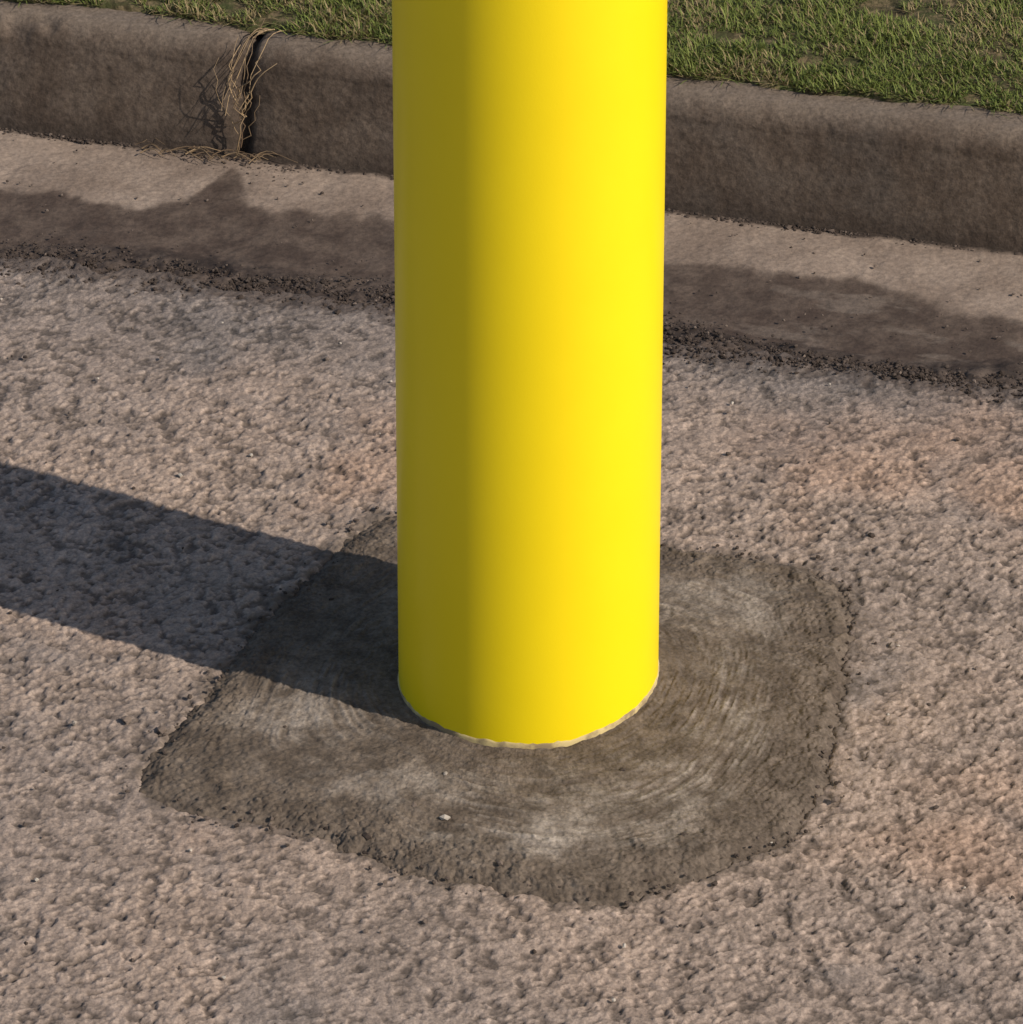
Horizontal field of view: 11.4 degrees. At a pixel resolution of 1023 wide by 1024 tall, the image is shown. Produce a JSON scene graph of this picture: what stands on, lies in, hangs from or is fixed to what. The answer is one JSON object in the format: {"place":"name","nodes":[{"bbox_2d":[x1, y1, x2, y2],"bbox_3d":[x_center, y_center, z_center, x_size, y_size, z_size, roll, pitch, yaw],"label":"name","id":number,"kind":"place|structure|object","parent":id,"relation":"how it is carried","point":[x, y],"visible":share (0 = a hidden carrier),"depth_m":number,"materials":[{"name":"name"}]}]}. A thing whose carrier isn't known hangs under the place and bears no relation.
{"place":"outdoors","nodes":[
{"label":"outdoors","id":0,"kind":"place"},
{"bbox_2d":[0,256,1022,1023],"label":"asphalt road","id":1,"kind":"structure","parent":0,"point":[98,646],"depth_m":3.49,"materials":[{"name":"grey asphalt"}]},
{"bbox_2d":[139,516,856,907],"bbox_3d":[0.017,0.123,3.462,0.439,0.017,0.462,10,32,17],"label":"mortar collar","id":2,"kind":"object","parent":1,"relation":"on","point":[715,746],"visible":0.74,"depth_m":3.40,"materials":[{"name":"grey concrete"}]},
{"bbox_2d":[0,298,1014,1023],"bbox_3d":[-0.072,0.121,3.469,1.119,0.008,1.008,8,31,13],"label":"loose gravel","id":3,"kind":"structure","parent":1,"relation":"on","point":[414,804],"depth_m":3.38,"materials":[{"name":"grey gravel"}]},
{"bbox_2d":[0,0,1022,251],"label":"concrete kerb","id":4,"kind":"structure","parent":1,"relation":"on","point":[928,172],"depth_m":4.14,"materials":[{"name":"grey concrete"}]},
{"bbox_2d":[0,129,1022,386],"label":"concrete gutter","id":5,"kind":"object","parent":1,"relation":"on","point":[744,279],"visible":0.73,"depth_m":4.05,"materials":[{"name":"grey concrete"}]},
{"bbox_2d":[135,19,297,163],"bbox_3d":[-0.242,-0.346,4.180,0.136,0.109,0.065,0,30,0],"label":"dry weed","id":6,"kind":"object","parent":5,"relation":"on","point":[241,112],"visible":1,"depth_m":4.18,"materials":[{"name":"plant"}]},
{"bbox_2d":[0,128,1022,412],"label":"kerb dirt","id":7,"kind":"structure","parent":5,"relation":"on","point":[898,370],"depth_m":3.99,"materials":[{"name":"brown soil"}]},
{"bbox_2d":[392,0,666,749],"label":"yellow bollard","id":8,"kind":"object","parent":1,"relation":"on","point":[529,137],"visible":0.98,"depth_m":3.29,"materials":[{"name":"yellow metal"}]},
{"bbox_2d":[0,0,1022,118],"bbox_3d":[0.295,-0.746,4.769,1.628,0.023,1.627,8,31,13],"label":"lawn grass","id":9,"kind":"structure","parent":0,"point":[693,55],"depth_m":4.14,"materials":[{"name":"green plant"}]}
]}

